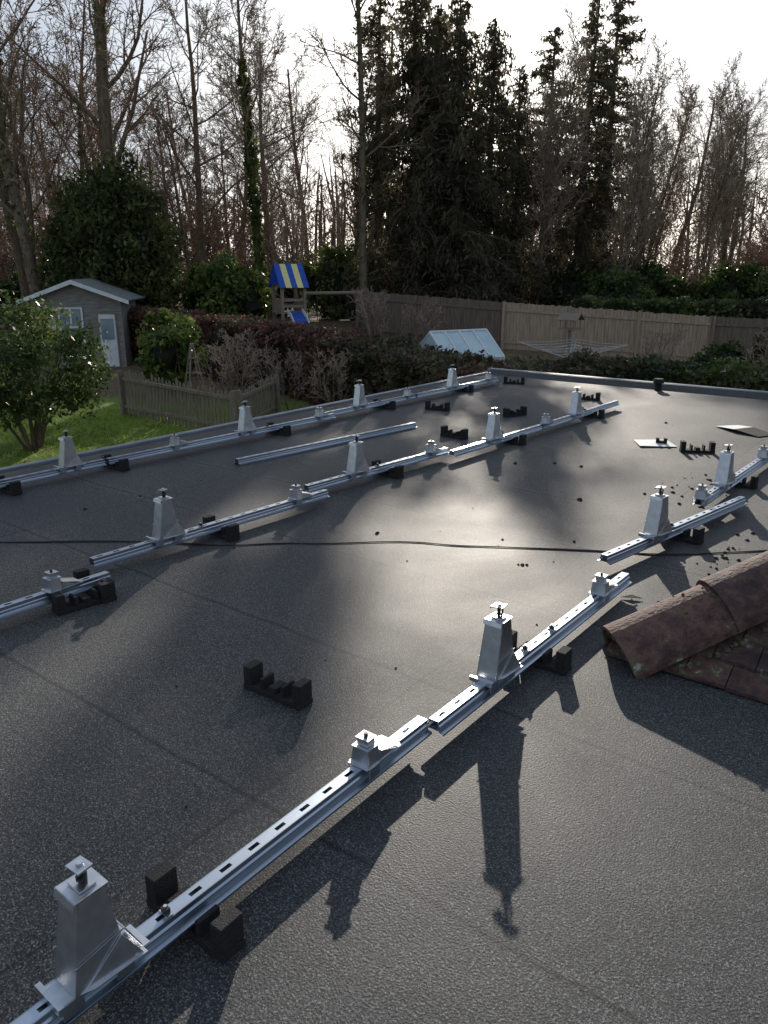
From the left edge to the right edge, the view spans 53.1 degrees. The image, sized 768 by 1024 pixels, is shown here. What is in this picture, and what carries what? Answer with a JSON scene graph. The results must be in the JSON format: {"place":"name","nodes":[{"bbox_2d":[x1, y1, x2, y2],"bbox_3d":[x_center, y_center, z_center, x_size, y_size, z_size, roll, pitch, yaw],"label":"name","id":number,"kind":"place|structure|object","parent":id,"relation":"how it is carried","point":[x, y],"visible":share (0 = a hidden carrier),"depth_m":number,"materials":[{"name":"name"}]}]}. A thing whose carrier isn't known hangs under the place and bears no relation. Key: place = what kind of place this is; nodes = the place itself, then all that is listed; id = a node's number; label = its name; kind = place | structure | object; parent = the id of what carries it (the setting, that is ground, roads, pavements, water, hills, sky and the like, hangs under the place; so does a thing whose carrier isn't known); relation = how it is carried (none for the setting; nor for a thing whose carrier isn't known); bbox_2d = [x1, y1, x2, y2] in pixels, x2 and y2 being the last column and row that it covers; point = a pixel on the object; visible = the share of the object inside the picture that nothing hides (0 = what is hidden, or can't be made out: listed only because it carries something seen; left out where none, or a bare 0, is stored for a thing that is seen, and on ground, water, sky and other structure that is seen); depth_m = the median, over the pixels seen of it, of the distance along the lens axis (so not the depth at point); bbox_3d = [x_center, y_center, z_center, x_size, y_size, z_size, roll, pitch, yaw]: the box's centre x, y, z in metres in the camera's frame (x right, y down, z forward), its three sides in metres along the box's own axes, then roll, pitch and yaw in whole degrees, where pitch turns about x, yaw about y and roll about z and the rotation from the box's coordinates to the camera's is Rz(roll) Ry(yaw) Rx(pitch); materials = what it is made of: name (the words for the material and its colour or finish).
{"place":"outdoors","nodes":[
{"label":"outdoors","id":0,"kind":"place"},
{"bbox_2d":[0,408,225,466],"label":"lawn grass","id":1,"kind":"structure","parent":0,"point":[78,435],"depth_m":18.29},
{"bbox_2d":[0,274,711,467],"bbox_3d":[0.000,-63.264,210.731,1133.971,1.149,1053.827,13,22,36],"label":"ground","id":2,"kind":"structure","parent":0,"point":[111,402],"depth_m":20.82,"materials":[{"name":"plant"}]},
{"bbox_2d":[0,0,76,331],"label":"leaning ivy tree","id":3,"kind":"object","parent":2,"relation":"on","point":[13,235],"visible":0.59,"depth_m":33.06,"materials":[{"name":"brown plant"}]},
{"bbox_2d":[0,0,88,258],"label":"bare tree","id":4,"kind":"object","parent":2,"relation":"on","point":[29,203],"visible":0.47,"depth_m":36.62,"materials":[{"name":"brown plant"}]},
{"bbox_2d":[0,0,95,294],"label":"leaning ivy tree","id":5,"kind":"object","parent":2,"relation":"on","point":[23,227],"visible":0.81,"depth_m":31.03,"materials":[{"name":"brown plant"}]},
{"bbox_2d":[0,289,116,451],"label":"garden tree","id":6,"kind":"object","parent":2,"relation":"on","point":[21,320],"visible":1,"depth_m":15.75,"materials":[{"name":"green plant"}]},
{"bbox_2d":[16,278,144,368],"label":"garden shed","id":7,"kind":"structure","parent":2,"relation":"on","point":[96,302],"depth_m":28.38,"materials":[{"name":"wood"}]},
{"bbox_2d":[38,307,85,344],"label":"windows","id":8,"kind":"structure","parent":7,"relation":"in","point":[77,311],"depth_m":28.28,"materials":[{"name":"glass"}]},
{"bbox_2d":[96,313,120,366],"bbox_3d":[-10.251,-6.406,28.662,0.700,1.950,0.050,-2,18,-5],"label":"door","id":9,"kind":"structure","parent":7,"relation":"in","point":[108,322],"depth_m":28.62,"materials":[{"name":"white paint"}]},
{"bbox_2d":[17,0,147,188],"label":"bare tree","id":10,"kind":"object","parent":2,"relation":"on","point":[80,145],"visible":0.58,"depth_m":35.72,"materials":[{"name":"brown plant"}]},
{"bbox_2d":[0,0,187,175],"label":"ivy clad oak tree","id":11,"kind":"object","parent":2,"relation":"on","point":[103,122],"visible":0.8,"depth_m":32.33,"materials":[{"name":"brown plant"}]},
{"bbox_2d":[29,143,191,309],"bbox_3d":[-11.451,-11.121,32.544,6.737,8.187,6.536,13,22,36],"label":"evergreen shrub","id":12,"kind":"object","parent":2,"relation":"on","point":[107,224],"visible":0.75,"depth_m":31.16,"materials":[{"name":"green plant"}]},
{"bbox_2d":[134,307,208,395],"bbox_3d":[-6.435,-4.732,23.276,2.172,2.835,2.087,13,22,36],"label":"laurel shrub","id":13,"kind":"object","parent":2,"relation":"on","point":[166,350],"visible":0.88,"depth_m":22.85,"materials":[{"name":"green plant"}]},
{"bbox_2d":[116,370,237,428],"bbox_3d":[-5.159,-2.638,18.945,4.752,1.418,0.139,14,22,38],"label":"picket fence","id":14,"kind":"object","parent":2,"relation":"on","point":[232,411],"visible":0.77,"depth_m":19.00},
{"bbox_2d":[115,92,241,286],"bbox_3d":[-9.121,-13.730,35.864,5.892,10.714,4.821,1,18,4],"label":"bare tree","id":15,"kind":"object","parent":2,"relation":"on","point":[174,183],"visible":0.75,"depth_m":34.91,"materials":[{"name":"brown plant"}]},
{"bbox_2d":[124,0,285,266],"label":"bare tree","id":16,"kind":"object","parent":2,"relation":"on","point":[192,75],"visible":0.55,"depth_m":37.29,"materials":[{"name":"brown plant"}]},
{"bbox_2d":[193,341,259,405],"bbox_3d":[-4.269,-3.529,20.817,1.892,2.143,1.381,3,18,10],"label":"bare shrub","id":17,"kind":"object","parent":2,"relation":"on","point":[227,364],"visible":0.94,"depth_m":20.66,"materials":[{"name":"brown plant"}]},
{"bbox_2d":[180,249,278,319],"bbox_3d":[-7.033,-9.572,34.197,4.569,4.042,4.319,13,22,36],"label":"laurel shrub","id":18,"kind":"object","parent":2,"relation":"on","point":[224,285],"visible":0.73,"depth_m":32.91,"materials":[{"name":"green plant"}]},
{"bbox_2d":[216,327,273,391],"bbox_3d":[-4.223,-4.294,22.942,1.534,2.381,2.103,11,21,32],"label":"bare shrub","id":19,"kind":"object","parent":2,"relation":"on","point":[225,337],"visible":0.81,"depth_m":22.79,"materials":[{"name":"brown plant"}]},
{"bbox_2d":[236,375,280,420],"bbox_3d":[-3.065,-2.587,18.994,0.155,1.292,3.170,3,18,8],"label":"picket fence","id":20,"kind":"object","parent":2,"relation":"on","point":[263,401],"visible":0.75,"depth_m":19.36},
{"bbox_2d":[185,0,350,319],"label":"ivy clad birch tree","id":21,"kind":"object","parent":2,"relation":"on","point":[246,106],"visible":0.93,"depth_m":33.61,"materials":[{"name":"green plant"}]},
{"bbox_2d":[242,344,307,410],"bbox_3d":[-2.946,-3.500,20.870,1.787,2.024,1.304,0,18,1],"label":"bare shrub","id":22,"kind":"object","parent":2,"relation":"on","point":[267,360],"visible":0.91,"depth_m":20.77,"materials":[{"name":"brown plant"}]},
{"bbox_2d":[268,264,369,334],"bbox_3d":[-2.379,-8.741,32.925,4.260,3.577,3.464,-9,20,-27],"label":"playground climbing frame","id":23,"kind":"object","parent":2,"relation":"on","point":[283,276],"visible":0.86,"depth_m":32.41,"materials":[{"name":"blue fabric"}]},
{"bbox_2d":[293,347,356,402],"bbox_3d":[-1.402,-3.101,19.460,1.381,2.143,1.892,15,23,39],"label":"bare shrub","id":24,"kind":"object","parent":2,"relation":"on","point":[339,369],"visible":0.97,"depth_m":19.31,"materials":[{"name":"brown plant"}]},
{"bbox_2d":[127,304,526,404],"bbox_3d":[-3.324,-4.941,24.039,3.555,2.471,20.157,-13,22,-36],"label":"garden hedge","id":25,"kind":"object","parent":2,"relation":"on","point":[383,364],"visible":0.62,"depth_m":21.50,"materials":[{"name":"brown plant"}]},
{"bbox_2d":[290,240,377,319],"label":"rhododendron shrub","id":26,"kind":"object","parent":2,"relation":"on","point":[323,275],"visible":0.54,"depth_m":40.15,"materials":[{"name":"green plant"}]},
{"bbox_2d":[346,285,391,334],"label":"bare shrub","id":27,"kind":"object","parent":2,"relation":"on","point":[377,301],"visible":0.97,"depth_m":32.59,"materials":[{"name":"brown plant"}]},
{"bbox_2d":[333,0,410,291],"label":"pine tree","id":28,"kind":"object","parent":2,"relation":"on","point":[379,11],"visible":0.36,"depth_m":39.06,"materials":[{"name":"green plant"}]},
{"bbox_2d":[297,0,448,319],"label":"bare tree","id":29,"kind":"object","parent":2,"relation":"on","point":[362,116],"visible":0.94,"depth_m":34.65,"materials":[{"name":"brown plant"}]},
{"bbox_2d":[0,368,767,1023],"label":"flat roof extension","id":30,"kind":"object","parent":2,"relation":"on","point":[584,840],"visible":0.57,"depth_m":2.79,"materials":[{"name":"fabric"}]},
{"bbox_2d":[0,475,22,495],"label":"rubber support pad","id":31,"kind":"object","parent":30,"relation":"on","point":[13,488],"visible":0.81,"depth_m":5.70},
{"bbox_2d":[0,459,106,487],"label":"mounting rail","id":32,"kind":"object","parent":31,"relation":"on","point":[41,475],"visible":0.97,"depth_m":5.99,"materials":[{"name":"metal"}]},
{"bbox_2d":[53,430,85,472],"bbox_3d":[-2.509,-0.493,6.112,0.124,0.327,0.232,14,23,38],"label":"panel support bracket","id":33,"kind":"object","parent":32,"relation":"on","point":[68,456],"visible":0.97,"depth_m":6.08,"materials":[{"name":"metal"}]},
{"bbox_2d":[50,577,113,615],"bbox_3d":[-1.491,0.417,3.825,0.076,0.099,0.300,17,24,42],"label":"rubber support pad","id":34,"kind":"object","parent":30,"relation":"on","point":[60,606],"visible":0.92,"depth_m":3.77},
{"bbox_2d":[73,567,116,603],"bbox_3d":[-1.489,0.376,3.955,0.300,0.099,0.076,15,23,40],"label":"rubber support pad","id":35,"kind":"object","parent":30,"relation":"on","point":[107,591],"visible":0.55,"depth_m":3.87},
{"bbox_2d":[0,571,110,620],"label":"mounting rail","id":36,"kind":"object","parent":35,"relation":"on","point":[24,604],"visible":0.78,"depth_m":3.71,"materials":[{"name":"metal"}]},
{"bbox_2d":[40,569,81,593],"bbox_3d":[-1.597,0.335,3.804,0.087,0.138,0.180,13,21,35],"label":"panel clamp foot","id":37,"kind":"object","parent":36,"relation":"on","point":[53,581],"visible":0.96,"depth_m":3.76},
{"bbox_2d":[101,454,129,471],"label":"rubber support pad","id":38,"kind":"object","parent":30,"relation":"on","point":[121,465],"visible":0.79,"depth_m":6.39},
{"bbox_2d":[105,413,335,464],"bbox_3d":[-1.426,-0.738,7.398,0.082,0.050,2.732,14,22,38],"label":"mounting rail","id":39,"kind":"object","parent":38,"relation":"on","point":[191,444],"visible":0.99,"depth_m":7.16,"materials":[{"name":"metal"}]},
{"bbox_2d":[234,400,256,435],"bbox_3d":[-1.338,-0.917,7.454,0.124,0.327,0.232,14,22,38],"label":"panel support bracket","id":40,"kind":"object","parent":39,"relation":"on","point":[246,423],"visible":0.98,"depth_m":7.42,"materials":[{"name":"metal"}]},
{"bbox_2d":[145,860,245,963],"bbox_3d":[-0.483,1.008,1.953,0.300,0.099,0.076,13,22,35],"label":"rubber support pad","id":41,"kind":"object","parent":30,"relation":"on","point":[215,934],"visible":0.73,"depth_m":1.90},
{"bbox_2d":[10,716,431,1023],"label":"mounting rail","id":42,"kind":"object","parent":41,"relation":"on","point":[223,881],"visible":0.81,"depth_m":2.06,"materials":[{"name":"metal"}]},
{"bbox_2d":[34,855,149,1022],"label":"panel support bracket","id":43,"kind":"object","parent":42,"relation":"on","point":[97,946],"visible":1,"depth_m":1.66,"materials":[{"name":"metal"}]},
{"bbox_2d":[348,730,400,779],"bbox_3d":[-0.030,0.752,2.485,0.087,0.138,0.180,13,22,35],"label":"panel clamp foot","id":44,"kind":"object","parent":42,"relation":"on","point":[370,751],"visible":0.99,"depth_m":2.44},
{"bbox_2d":[202,514,239,541],"bbox_3d":[-1.023,0.100,4.829,0.300,0.099,0.076,16,24,41],"label":"rubber support pad","id":45,"kind":"object","parent":30,"relation":"on","point":[230,533],"visible":0.68,"depth_m":4.75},
{"bbox_2d":[88,489,329,568],"bbox_3d":[-1.004,0.070,4.843,0.082,0.050,1.803,15,23,39],"label":"mounting rail","id":46,"kind":"object","parent":45,"relation":"on","point":[120,554],"visible":0.95,"depth_m":4.71,"materials":[{"name":"metal"}]},
{"bbox_2d":[145,488,187,546],"bbox_3d":[-1.276,0.018,4.496,0.124,0.327,0.232,16,23,40],"label":"panel support bracket","id":47,"kind":"object","parent":46,"relation":"on","point":[166,524],"visible":1,"depth_m":4.46,"materials":[{"name":"metal"}]},
{"bbox_2d":[243,659,312,710],"bbox_3d":[-0.418,0.673,3.012,0.300,0.099,0.076,12,21,33],"label":"rubber support pad","id":48,"kind":"object","parent":30,"relation":"on","point":[297,695],"visible":1,"depth_m":2.99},
{"bbox_2d":[234,422,416,464],"bbox_3d":[-0.469,-0.678,7.372,0.082,0.050,2.284,16,24,41],"label":"mounting rail","id":49,"kind":"object","parent":30,"relation":"on","point":[303,448],"visible":0.99,"depth_m":7.20,"materials":[{"name":"metal"}]},
{"bbox_2d":[0,541,767,553],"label":"black cable","id":50,"kind":"object","parent":30,"relation":"on","point":[382,541],"visible":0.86,"depth_m":4.67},
{"bbox_2d":[373,399,395,409],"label":"rubber support pad","id":51,"kind":"object","parent":30,"relation":"on","point":[390,405],"visible":0.72,"depth_m":9.18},
{"bbox_2d":[324,395,415,415],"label":"mounting rail","id":52,"kind":"object","parent":51,"relation":"on","point":[369,405],"visible":0.84,"depth_m":9.02,"materials":[{"name":"metal"}]},
{"bbox_2d":[372,460,403,478],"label":"rubber support pad","id":53,"kind":"object","parent":30,"relation":"on","point":[396,472],"visible":0.59,"depth_m":6.17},
{"bbox_2d":[303,447,448,492],"bbox_3d":[-0.008,-0.359,6.200,0.083,0.050,1.674,15,23,39],"label":"mounting rail","id":54,"kind":"object","parent":53,"relation":"on","point":[341,479],"visible":0.92,"depth_m":6.10,"materials":[{"name":"metal"}]},
{"bbox_2d":[342,434,370,478],"bbox_3d":[-0.209,-0.438,5.939,0.124,0.327,0.232,15,23,39],"label":"panel support bracket","id":55,"kind":"object","parent":54,"relation":"on","point":[356,462],"visible":0.97,"depth_m":5.91,"materials":[{"name":"metal"}]},
{"bbox_2d":[502,431,526,445],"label":"rubber support pad","id":56,"kind":"object","parent":30,"relation":"on","point":[521,441],"visible":0.61,"depth_m":7.32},
{"bbox_2d":[449,424,543,456],"bbox_3d":[1.085,-0.685,7.233,0.082,0.050,1.542,14,22,38],"label":"mounting rail","id":57,"kind":"object","parent":56,"relation":"on","point":[466,449],"visible":0.9,"depth_m":7.07,"materials":[{"name":"metal"}]},
{"bbox_2d":[482,407,503,443],"bbox_3d":[1.016,-0.808,7.109,0.124,0.327,0.232,15,23,40],"label":"panel support bracket","id":58,"kind":"object","parent":57,"relation":"on","point":[493,430],"visible":0.97,"depth_m":7.08,"materials":[{"name":"metal"}]},
{"bbox_2d":[512,630,571,675],"bbox_3d":[0.644,0.593,3.267,0.300,0.099,0.076,13,22,35],"label":"rubber support pad","id":59,"kind":"object","parent":30,"relation":"on","point":[560,664],"visible":0.59,"depth_m":3.20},
{"bbox_2d":[428,572,631,735],"bbox_3d":[0.713,0.544,3.342,0.082,0.050,1.740,13,22,36],"label":"mounting rail","id":60,"kind":"object","parent":59,"relation":"on","point":[452,714],"visible":0.88,"depth_m":3.18,"materials":[{"name":"metal"}]},
{"bbox_2d":[469,602,522,693],"bbox_3d":[0.440,0.501,2.965,0.124,0.327,0.232,14,22,38],"label":"panel support bracket","id":61,"kind":"object","parent":60,"relation":"on","point":[498,659],"visible":0.99,"depth_m":2.93,"materials":[{"name":"metal"}]},
{"bbox_2d":[588,572,617,602],"bbox_3d":[1.077,0.347,3.767,0.087,0.138,0.180,12,21,34],"label":"panel clamp foot","id":62,"kind":"object","parent":60,"relation":"on","point":[602,586],"visible":0.98,"depth_m":3.71},
{"bbox_2d":[582,407,604,418],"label":"rubber support pad","id":63,"kind":"object","parent":30,"relation":"on","point":[600,415],"visible":0.57,"depth_m":8.63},
{"bbox_2d":[541,400,619,428],"bbox_3d":[2.196,-1.093,8.523,0.082,0.050,1.900,14,22,37],"label":"mounting rail","id":64,"kind":"object","parent":63,"relation":"on","point":[568,418],"visible":0.77,"depth_m":8.48,"materials":[{"name":"metal"}]},
{"bbox_2d":[672,526,704,544],"bbox_3d":[1.831,0.115,4.779,0.076,0.099,0.300,-15,23,-39],"label":"rubber support pad","id":65,"kind":"object","parent":30,"relation":"on","point":[696,537],"visible":0.49,"depth_m":4.68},
{"bbox_2d":[597,496,747,564],"bbox_3d":[1.846,0.088,4.785,1.708,0.050,0.083,-15,23,-40],"label":"mounting rail","id":66,"kind":"object","parent":65,"relation":"on","point":[624,551],"visible":0.94,"depth_m":4.72,"materials":[{"name":"metal"}]},
{"bbox_2d":[638,485,672,543],"bbox_3d":[1.622,0.002,4.546,0.232,0.327,0.124,-16,23,-40],"label":"panel support bracket","id":67,"kind":"object","parent":66,"relation":"on","point":[657,523],"visible":0.99,"depth_m":4.51,"materials":[{"name":"metal"}]},
{"bbox_2d":[716,471,758,489],"bbox_3d":[2.724,-0.251,5.940,0.300,0.099,0.076,14,22,37],"label":"rubber support pad","id":68,"kind":"object","parent":30,"relation":"on","point":[753,484],"visible":0.45,"depth_m":5.86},
{"bbox_2d":[692,457,767,506],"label":"mounting rail","id":69,"kind":"object","parent":68,"relation":"on","point":[746,471],"visible":0.78,"depth_m":5.88,"materials":[{"name":"metal"}]},
{"bbox_2d":[711,444,735,490],"bbox_3d":[2.499,-0.339,5.623,0.124,0.327,0.232,15,23,39],"label":"panel support bracket","id":70,"kind":"object","parent":69,"relation":"on","point":[724,476],"visible":0.98,"depth_m":5.59,"materials":[{"name":"metal"}]},
{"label":"roof body","id":71,"kind":"object","parent":30,"relation":"on","visible":0},
{"bbox_2d":[605,620,767,703],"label":"plain tiles","id":72,"kind":"object","parent":71,"relation":"on","point":[748,678],"visible":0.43,"depth_m":3.12,"materials":[{"name":"ceramic"}]},
{"bbox_2d":[602,551,767,678],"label":"hip tiles","id":73,"kind":"object","parent":72,"relation":"on","point":[649,641],"visible":0.98,"depth_m":3.16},
{"bbox_2d":[605,554,767,676],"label":"hip mortar","id":74,"kind":"object","parent":72,"relation":"on","point":[609,637],"visible":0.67,"depth_m":3.15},
{"bbox_2d":[0,0,767,316],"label":"woodland trees","id":75,"kind":"object","parent":2,"relation":"on","point":[269,244],"visible":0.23,"depth_m":43.59,"materials":[{"name":"brown plant"}]},
{"bbox_2d":[0,149,767,291],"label":"distant woodland","id":76,"kind":"object","parent":2,"relation":"on","point":[333,237],"visible":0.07,"depth_m":83.14,"materials":[{"name":"brown plant"}]},
{"bbox_2d":[330,0,485,324],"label":"drooping conifer tree","id":77,"kind":"object","parent":2,"relation":"on","point":[416,59],"visible":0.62,"depth_m":36.76,"materials":[{"name":"green plant"}]},
{"bbox_2d":[397,299,447,343],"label":"bare shrub","id":78,"kind":"object","parent":2,"relation":"on","point":[419,322],"visible":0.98,"depth_m":31.83,"materials":[{"name":"brown plant"}]},
{"bbox_2d":[368,3,478,298],"bbox_3d":[2.384,-17.050,39.929,7.024,16.052,7.545,-3,18,-10],"label":"drooping conifer tree","id":79,"kind":"object","parent":2,"relation":"on","point":[441,13],"visible":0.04,"depth_m":37.92,"materials":[{"name":"green plant"}]},
{"bbox_2d":[355,291,502,347],"bbox_3d":[1.873,-8.355,33.805,7.185,2.610,0.144,9,20,27],"label":"wooden fence","id":80,"kind":"object","parent":2,"relation":"on","point":[457,313],"visible":0.55,"depth_m":33.58,"materials":[{"name":"wood"}]},
{"bbox_2d":[395,0,527,317],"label":"drooping conifer tree","id":81,"kind":"object","parent":2,"relation":"on","point":[460,75],"visible":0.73,"depth_m":35.93,"materials":[{"name":"green plant"}]},
{"bbox_2d":[419,328,504,360],"bbox_3d":[2.100,-4.147,21.971,1.959,2.074,1.859,-9,20,-27],"label":"greenhouse","id":82,"kind":"object","parent":2,"relation":"on","point":[471,340],"visible":0.38,"depth_m":21.47,"materials":[{"name":"white paint"}]},
{"bbox_2d":[420,18,561,318],"bbox_3d":[5.196,-16.070,38.982,6.334,15.735,7.181,-13,22,-36],"label":"drooping conifer tree","id":83,"kind":"object","parent":2,"relation":"on","point":[496,61],"visible":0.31,"depth_m":37.81,"materials":[{"name":"green plant"}]},
{"bbox_2d":[476,63,556,304],"bbox_3d":[7.059,-16.411,40.416,4.944,12.646,4.772,9,20,26],"label":"drooping conifer tree","id":84,"kind":"object","parent":2,"relation":"on","point":[523,88],"visible":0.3,"depth_m":39.55,"materials":[{"name":"green plant"}]},
{"bbox_2d":[523,26,579,249],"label":"fir tree","id":85,"kind":"object","parent":2,"relation":"on","point":[547,68],"visible":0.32,"depth_m":41.61,"materials":[{"name":"green plant"}]},
{"bbox_2d":[511,4,611,319],"bbox_3d":[8.564,-16.555,37.684,4.412,14.648,5.030,9,20,26],"label":"bare tree","id":86,"kind":"object","parent":2,"relation":"on","point":[553,177],"visible":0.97,"depth_m":37.14,"materials":[{"name":"brown plant"}]},
{"bbox_2d":[533,262,606,311],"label":"evergreen shrub","id":87,"kind":"object","parent":2,"relation":"on","point":[577,285],"visible":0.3,"depth_m":40.65,"materials":[{"name":"green plant"}]},
{"bbox_2d":[523,0,638,302],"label":"fir tree","id":88,"kind":"object","parent":2,"relation":"on","point":[581,233],"visible":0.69,"depth_m":39.77,"materials":[{"name":"green plant"}]},
{"bbox_2d":[561,0,652,259],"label":"fir tree","id":89,"kind":"object","parent":2,"relation":"on","point":[621,20],"visible":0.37,"depth_m":40.49,"materials":[{"name":"green plant"}]},
{"bbox_2d":[501,301,715,361],"bbox_3d":[8.729,-7.040,30.754,8.201,2.540,0.149,7,19,21],"label":"wooden fence","id":90,"kind":"object","parent":2,"relation":"on","point":[514,336],"visible":0.67,"depth_m":30.75,"materials":[{"name":"wood"}]},
{"bbox_2d":[572,266,655,303],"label":"rhododendron shrub","id":91,"kind":"object","parent":2,"relation":"on","point":[621,284],"visible":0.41,"depth_m":34.83,"materials":[{"name":"green plant"}]},
{"bbox_2d":[483,345,767,390],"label":"hedge","id":92,"kind":"object","parent":2,"relation":"on","point":[742,374],"visible":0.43,"depth_m":15.85,"materials":[{"name":"green plant"}]},
{"bbox_2d":[606,43,676,271],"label":"bare tree","id":93,"kind":"object","parent":2,"relation":"on","point":[632,97],"visible":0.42,"depth_m":40.71,"materials":[{"name":"brown plant"}]},
{"bbox_2d":[593,30,694,271],"bbox_3d":[11.986,-15.166,36.022,4.471,13.020,3.922,-12,21,-33],"label":"bare tree","id":94,"kind":"object","parent":2,"relation":"on","point":[635,189],"visible":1,"depth_m":35.53,"materials":[{"name":"brown plant"}]},
{"bbox_2d":[608,255,691,305],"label":"evergreen shrub","id":95,"kind":"object","parent":2,"relation":"on","point":[663,284],"visible":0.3,"depth_m":40.81,"materials":[{"name":"green plant"}]},
{"bbox_2d":[635,329,690,363],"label":"bare shrub","id":96,"kind":"object","parent":2,"relation":"on","point":[660,342],"visible":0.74,"depth_m":23.07,"materials":[{"name":"brown plant"}]},
{"bbox_2d":[621,54,706,267],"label":"bare tree","id":97,"kind":"object","parent":2,"relation":"on","point":[681,126],"visible":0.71,"depth_m":42.21,"materials":[{"name":"brown plant"}]},
{"bbox_2d":[570,294,767,354],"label":"boundary hedge","id":98,"kind":"object","parent":2,"relation":"on","point":[749,308],"visible":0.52,"depth_m":31.02,"materials":[{"name":"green plant"}]},
{"bbox_2d":[686,337,747,372],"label":"evergreen shrub","id":99,"kind":"object","parent":2,"relation":"on","point":[724,350],"visible":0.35,"depth_m":23.79,"materials":[{"name":"green plant"}]},
{"bbox_2d":[677,74,767,279],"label":"bare tree","id":100,"kind":"object","parent":2,"relation":"on","point":[709,225],"visible":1,"depth_m":37.85,"materials":[{"name":"brown plant"}]},
{"bbox_2d":[683,51,766,268],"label":"bare tree","id":101,"kind":"object","parent":2,"relation":"on","point":[719,114],"visible":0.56,"depth_m":39.98,"materials":[{"name":"brown plant"}]},
{"bbox_2d":[686,260,767,307],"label":"evergreen shrub","id":102,"kind":"object","parent":2,"relation":"on","point":[730,282],"visible":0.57,"depth_m":38.49,"materials":[{"name":"green plant"}]},
{"bbox_2d":[708,316,767,356],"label":"wooden fence","id":103,"kind":"object","parent":2,"relation":"on","point":[744,325],"visible":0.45,"depth_m":28.84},
{"bbox_2d":[0,0,767,272],"label":"sky","id":104,"kind":"structure","parent":0,"point":[706,33],"materials":[{"name":"white"}]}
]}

